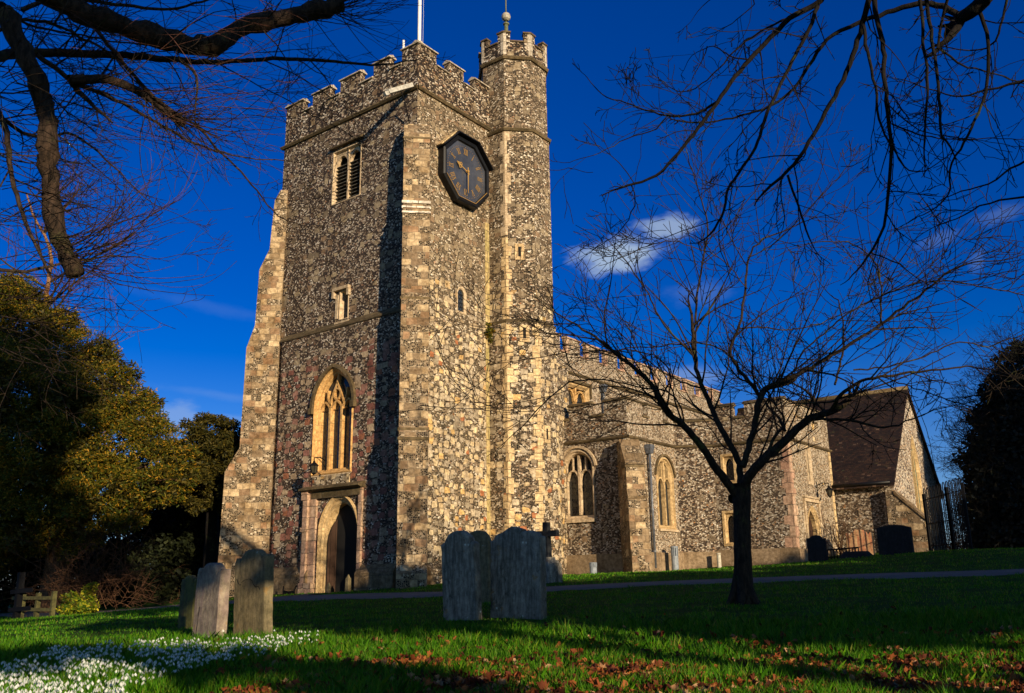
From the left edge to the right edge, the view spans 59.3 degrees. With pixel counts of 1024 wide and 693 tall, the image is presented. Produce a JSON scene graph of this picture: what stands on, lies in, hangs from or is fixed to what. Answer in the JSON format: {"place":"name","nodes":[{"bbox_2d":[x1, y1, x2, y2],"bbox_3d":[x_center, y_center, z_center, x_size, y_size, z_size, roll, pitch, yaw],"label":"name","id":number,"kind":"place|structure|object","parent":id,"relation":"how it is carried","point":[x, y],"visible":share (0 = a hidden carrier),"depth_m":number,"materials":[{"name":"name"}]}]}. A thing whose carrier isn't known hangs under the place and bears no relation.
{"place":"outdoors","nodes":[
{"label":"outdoors","id":0,"kind":"place"},
{"bbox_2d":[501,0,510,30],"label":"finial staff","id":1,"kind":"object","parent":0,"point":[505,16],"visible":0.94,"depth_m":39.90,"materials":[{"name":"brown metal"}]},
{"bbox_2d":[0,601,1023,692],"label":"grass","id":2,"kind":"structure","parent":0,"point":[10,651],"depth_m":8.47,"materials":[{"name":"green plant"}]},
{"bbox_2d":[0,547,1023,692],"bbox_3d":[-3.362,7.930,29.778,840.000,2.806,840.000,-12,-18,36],"label":"lawn","id":3,"kind":"structure","parent":0,"point":[885,600],"depth_m":16.73,"materials":[{"name":"green plant"}]},
{"bbox_2d":[8,572,32,618],"bbox_3d":[-14.076,7.288,25.846,1.198,1.550,0.205,-12,-18,36],"label":"dark post","id":4,"kind":"object","parent":3,"relation":"on","point":[17,608],"visible":0.86,"depth_m":25.97,"materials":[{"name":"wood"}]},
{"bbox_2d":[12,591,57,617],"bbox_3d":[-14.666,8.048,27.510,2.361,1.065,0.163,-11,-18,33],"label":"wooden fence","id":5,"kind":"object","parent":3,"relation":"on","point":[37,598],"visible":0.63,"depth_m":27.29,"materials":[{"name":"brown wood"}]},
{"bbox_2d":[56,582,99,615],"bbox_3d":[-14.457,8.459,29.879,1.530,1.241,1.065,-4,-15,11],"label":"golden shrub","id":6,"kind":"object","parent":3,"relation":"on","point":[81,605],"visible":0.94,"depth_m":29.73,"materials":[{"name":"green plant"}]},
{"bbox_2d":[0,148,163,605],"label":"bare tree","id":7,"kind":"object","parent":3,"relation":"on","point":[63,290],"visible":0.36,"depth_m":48.55,"materials":[{"name":"orange plant"}]},
{"bbox_2d":[0,504,189,617],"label":"brushwood","id":8,"kind":"object","parent":3,"relation":"on","point":[127,576],"visible":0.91,"depth_m":30.53,"materials":[{"name":"brown plant"}]},
{"bbox_2d":[0,272,202,612],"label":"yew tree","id":9,"kind":"object","parent":3,"relation":"on","point":[62,470],"visible":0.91,"depth_m":34.44,"materials":[{"name":"green plant"}]},
{"bbox_2d":[0,483,221,612],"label":"evergreen hedge","id":10,"kind":"object","parent":3,"relation":"on","point":[179,539],"visible":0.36,"depth_m":38.70,"materials":[{"name":"green plant"}]},
{"bbox_2d":[178,575,196,628],"bbox_3d":[-5.392,4.415,14.986,0.520,1.171,0.110,-13,-19,42],"label":"gravestone","id":11,"kind":"object","parent":3,"relation":"on","point":[187,602],"visible":0.59,"depth_m":14.97,"materials":[{"name":"grey stone"}]},
{"bbox_2d":[154,411,242,567],"bbox_3d":[-11.906,6.505,36.658,5.129,7.838,3.497,-4,-15,12],"label":"evergreen tree","id":12,"kind":"object","parent":3,"relation":"on","point":[220,448],"visible":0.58,"depth_m":36.47,"materials":[{"name":"green plant"}]},
{"bbox_2d":[192,563,230,638],"bbox_3d":[-4.149,3.659,12.383,0.714,1.322,0.162,-13,-19,43],"label":"gravestone","id":13,"kind":"object","parent":3,"relation":"on","point":[211,609],"visible":0.79,"depth_m":12.28,"materials":[{"name":"grey stone"}]},
{"bbox_2d":[0,0,454,461],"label":"lime tree","id":14,"kind":"object","parent":3,"relation":"on","point":[24,52],"visible":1,"depth_m":9.68,"materials":[{"name":"brown plant"}]},
{"bbox_2d":[233,549,273,635],"bbox_3d":[-3.692,3.663,12.818,0.796,1.508,0.152,-16,-21,38],"label":"gravestone","id":15,"kind":"object","parent":3,"relation":"on","point":[253,589],"visible":0.84,"depth_m":12.74,"materials":[{"name":"grey stone"}]},
{"bbox_2d":[282,585,296,594],"bbox_3d":[-7.984,8.799,32.274,0.862,0.445,0.121,-12,-18,36],"label":"boot scraper","id":16,"kind":"object","parent":3,"relation":"on","point":[288,592],"visible":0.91,"depth_m":32.24,"materials":[{"name":"metal"}]},
{"bbox_2d":[326,583,330,592],"bbox_3d":[-6.276,8.323,30.760,0.120,0.460,0.120,-12,-18,36],"label":"guard stone","id":17,"kind":"object","parent":3,"relation":"on","point":[328,589],"visible":0.78,"depth_m":30.73,"materials":[{"name":"brown stone"}]},
{"bbox_2d":[345,574,350,591],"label":"gravestone","id":18,"kind":"object","parent":3,"relation":"on","point":[348,584],"visible":0.78,"depth_m":30.75,"materials":[{"name":"brown stone"}]},
{"bbox_2d":[441,530,481,620],"bbox_3d":[-0.795,3.747,14.109,0.708,1.681,0.140,-13,-17,34],"label":"gravestone","id":19,"kind":"object","parent":3,"relation":"on","point":[461,577],"visible":0.73,"depth_m":14.06,"materials":[{"name":"grey stone"}]},
{"bbox_2d":[470,530,490,601],"bbox_3d":[-0.707,4.775,18.911,0.640,1.776,0.130,-10,-17,31],"label":"gravestone","id":20,"kind":"object","parent":3,"relation":"on","point":[483,539],"visible":0.35,"depth_m":18.81,"materials":[{"name":"grey stone"}]},
{"bbox_2d":[490,526,546,619],"bbox_3d":[0.092,3.681,14.036,1.030,1.714,0.150,-12,-20,37],"label":"gravestone","id":21,"kind":"object","parent":3,"relation":"on","point":[518,572],"visible":0.68,"depth_m":13.97,"materials":[{"name":"grey stone"}]},
{"bbox_2d":[536,522,562,582],"bbox_3d":[0.958,5.727,24.548,0.800,1.820,0.600,-14,-20,41],"label":"stone cross","id":22,"kind":"object","parent":3,"relation":"on","point":[553,570],"visible":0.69,"depth_m":24.41,"materials":[{"name":"stone"}]},
{"bbox_2d":[218,30,946,596],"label":"church","id":23,"kind":"structure","parent":3,"relation":"on","point":[394,498],"depth_m":35.19,"materials":[{"name":"stone"}]},
{"bbox_2d":[309,456,325,474],"bbox_3d":[-7.041,4.321,32.617,0.309,0.756,0.723,-12,-18,36],"label":"wall lantern","id":24,"kind":"object","parent":23,"relation":"attached to","point":[314,465],"depth_m":32.41,"materials":[{"name":"metal"}]},
{"bbox_2d":[297,473,364,593],"bbox_3d":[-6.422,7.062,32.299,3.220,4.860,0.760,-12,-18,36],"label":"west door","id":25,"kind":"structure","parent":23,"relation":"in","point":[338,556],"depth_m":32.55,"materials":[{"name":"stone"}]},
{"bbox_2d":[308,363,356,477],"bbox_3d":[-6.599,2.721,33.665,2.520,4.214,0.620,-12,-18,36],"label":"west window","id":26,"kind":"structure","parent":23,"relation":"in","point":[333,401],"depth_m":33.83,"materials":[{"name":"stone"}]},
{"bbox_2d":[331,284,350,323],"bbox_3d":[-6.501,-1.556,34.838,0.960,1.480,0.540,-12,-18,36],"label":"slit window","id":27,"kind":"structure","parent":23,"relation":"in","point":[342,300],"depth_m":34.84,"materials":[{"name":"stone"}]},
{"bbox_2d":[329,134,362,205],"bbox_3d":[-6.583,-7.068,36.288,1.860,2.640,0.590,-12,-18,36],"label":"belfry window","id":28,"kind":"structure","parent":23,"relation":"in","point":[343,161],"depth_m":36.42,"materials":[{"name":"stone"}]},
{"bbox_2d":[383,82,414,123],"bbox_3d":[-4.228,-9.357,33.895,0.379,1.715,1.435,-13,-19,40],"label":"floodlight","id":29,"kind":"object","parent":23,"relation":"attached to","point":[401,88],"visible":0.94,"depth_m":33.94,"materials":[{"name":"paint"}]},
{"bbox_2d":[417,0,423,40],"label":"flagpole","id":30,"kind":"object","parent":23,"relation":"on","point":[419,22],"visible":0.32,"depth_m":38.84,"materials":[{"name":"white metal"}]},
{"bbox_2d":[445,280,449,288],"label":"putlog window","id":31,"kind":"structure","parent":23,"relation":"in","point":[447,284],"depth_m":33.97,"materials":[{"name":"stone"}]},
{"bbox_2d":[457,286,466,314],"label":"arched slit window","id":32,"kind":"structure","parent":23,"relation":"in","point":[461,302],"depth_m":34.53,"materials":[{"name":"stone"}]},
{"bbox_2d":[436,130,493,209],"bbox_3d":[-1.840,-6.984,35.652,0.470,2.905,3.028,-12,-18,36],"label":"tower clock","id":33,"kind":"object","parent":23,"relation":"attached to","point":[465,167],"visible":1,"depth_m":35.55,"materials":[{"name":"black paint"}]},
{"bbox_2d":[484,322,495,344],"bbox_3d":[-0.883,-0.536,35.274,0.465,0.929,0.490,-12,-18,36],"label":"wall fern","id":34,"kind":"object","parent":23,"relation":"attached to","point":[489,333],"depth_m":35.20,"materials":[{"name":"green plant"}]},
{"bbox_2d":[568,378,591,403],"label":"clerestory window","id":35,"kind":"structure","parent":23,"relation":"in","point":[586,396],"depth_m":41.09,"materials":[{"name":"stone"}]},
{"bbox_2d":[564,446,596,522],"bbox_3d":[2.735,5.541,36.145,1.894,3.046,0.500,-12,-18,36],"label":"aisle west window","id":36,"kind":"structure","parent":23,"relation":"in","point":[579,464],"depth_m":36.17,"materials":[{"name":"stone"}]},
{"bbox_2d":[654,454,678,531],"bbox_3d":[6.198,5.985,36.821,0.400,3.136,1.733,-12,-18,36],"label":"aisle south window","id":37,"kind":"structure","parent":23,"relation":"in","point":[664,470],"depth_m":36.95,"materials":[{"name":"stone"}]},
{"bbox_2d":[722,510,733,545],"bbox_3d":[9.039,7.453,36.828,0.700,1.420,0.342,-12,-18,36],"label":"porch side window","id":38,"kind":"structure","parent":23,"relation":"in","point":[727,516],"depth_m":36.92,"materials":[{"name":"stone"}]},
{"bbox_2d":[720,453,736,483],"bbox_3d":[9.077,5.094,37.395,0.660,1.230,0.341,-12,-18,36],"label":"porch side window","id":39,"kind":"structure","parent":23,"relation":"in","point":[728,465],"depth_m":37.47,"materials":[{"name":"stone"}]},
{"bbox_2d":[804,445,813,484],"bbox_3d":[12.359,4.958,37.608,0.190,1.650,0.600,-12,-18,36],"label":"porch upper window","id":40,"kind":"structure","parent":23,"relation":"in","point":[807,451],"depth_m":37.64,"materials":[{"name":"stone"}]},
{"bbox_2d":[802,495,823,537],"bbox_3d":[12.300,7.772,36.724,0.400,3.200,1.980,-12,-18,36],"label":"porch doorway","id":41,"kind":"structure","parent":23,"relation":"in","point":[813,527],"depth_m":37.18,"materials":[{"name":"stone"}]},
{"bbox_2d":[816,482,832,496],"bbox_3d":[13.004,5.955,37.378,0.662,0.712,0.336,-12,-18,36],"label":"wall lantern","id":42,"kind":"object","parent":23,"relation":"attached to","point":[829,490],"depth_m":37.21,"materials":[{"name":"metal"}]},
{"bbox_2d":[911,435,923,512],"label":"gable window","id":43,"kind":"structure","parent":23,"relation":"in","point":[914,459],"depth_m":41.71,"materials":[{"name":"stone"}]},
{"bbox_2d":[589,562,596,573],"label":"gravestone","id":44,"kind":"object","parent":3,"relation":"on","point":[593,567],"visible":0.95,"depth_m":31.99,"materials":[{"name":"grey stone"}]},
{"bbox_2d":[203,606,1023,692],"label":"fallen leaves","id":45,"kind":"object","parent":3,"relation":"on","point":[649,686],"visible":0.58,"depth_m":6.70,"materials":[{"name":"brown plant"}]},
{"bbox_2d":[670,546,678,570],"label":"gravestone","id":46,"kind":"object","parent":3,"relation":"on","point":[674,558],"visible":0.98,"depth_m":35.12,"materials":[{"name":"grey stone"}]},
{"bbox_2d":[384,80,1023,604],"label":"bare tree","id":47,"kind":"object","parent":3,"relation":"on","point":[742,590],"visible":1,"depth_m":15.75,"materials":[{"name":"brown wood"}]},
{"bbox_2d":[716,553,721,567],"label":"gravestone","id":48,"kind":"object","parent":3,"relation":"on","point":[719,560],"visible":0.91,"depth_m":36.07,"materials":[{"name":"beige stone"}]},
{"bbox_2d":[533,0,1023,331],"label":"overhanging tree","id":49,"kind":"object","parent":3,"relation":"on","point":[957,19],"visible":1,"depth_m":10.70,"materials":[{"name":"brown plant"}]},
{"bbox_2d":[807,535,827,561],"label":"gravestone","id":50,"kind":"object","parent":3,"relation":"on","point":[817,547],"visible":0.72,"depth_m":30.17,"materials":[{"name":"stone"}]},
{"bbox_2d":[813,508,861,554],"bbox_3d":[13.145,7.663,36.959,2.408,2.159,2.024,-6,-16,19],"label":"bare shrub","id":51,"kind":"object","parent":3,"relation":"on","point":[839,545],"visible":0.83,"depth_m":36.76,"materials":[{"name":"brown plant"}]},
{"bbox_2d":[827,547,858,559],"bbox_3d":[11.758,7.371,31.881,1.417,0.527,0.060,5,-16,-21],"label":"tomb railing","id":52,"kind":"object","parent":3,"relation":"on","point":[842,549],"visible":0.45,"depth_m":31.81,"materials":[{"name":"metal"}]},
{"bbox_2d":[839,551,872,558],"bbox_3d":[11.948,7.263,31.133,1.200,0.320,0.900,-12,-18,36],"label":"ledger tomb","id":53,"kind":"object","parent":3,"relation":"on","point":[851,554],"visible":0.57,"depth_m":30.91,"materials":[{"name":"stone"}]},
{"bbox_2d":[845,529,874,554],"bbox_3d":[14.179,8.120,36.586,1.060,1.330,0.140,-8,-16,25],"label":"gravestone","id":54,"kind":"object","parent":3,"relation":"on","point":[862,540],"visible":0.62,"depth_m":36.55,"materials":[{"name":"red stone"}]},
{"bbox_2d":[876,525,914,554],"bbox_3d":[12.914,6.661,30.255,1.094,1.288,0.300,-10,-17,31],"label":"gravestone","id":55,"kind":"object","parent":3,"relation":"on","point":[894,539],"visible":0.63,"depth_m":30.16,"materials":[{"name":"stone"}]},
{"bbox_2d":[922,482,950,550],"bbox_3d":[15.594,6.389,32.901,0.135,2.657,3.182,-3,-15,10],"label":"metal fence","id":56,"kind":"object","parent":3,"relation":"on","point":[928,523],"visible":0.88,"depth_m":33.19,"materials":[{"name":"metal"}]},
{"bbox_2d":[944,477,972,549],"bbox_3d":[15.244,5.842,30.720,0.138,2.626,1.645,-2,-15,5],"label":"metal fence","id":57,"kind":"object","parent":3,"relation":"on","point":[947,492],"visible":0.87,"depth_m":30.71,"materials":[{"name":"metal"}]},
{"bbox_2d":[921,313,1023,549],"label":"ivy clad tree","id":58,"kind":"object","parent":3,"relation":"on","point":[994,493],"visible":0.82,"depth_m":41.15,"materials":[{"name":"green plant"}]},
{"bbox_2d":[0,569,1023,616],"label":"path","id":59,"kind":"structure","parent":0,"point":[311,597],"depth_m":21.54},
{"bbox_2d":[0,0,1023,589],"label":"sky","id":60,"kind":"structure","parent":0,"point":[198,365],"materials":[{"name":"blue"}]}
]}

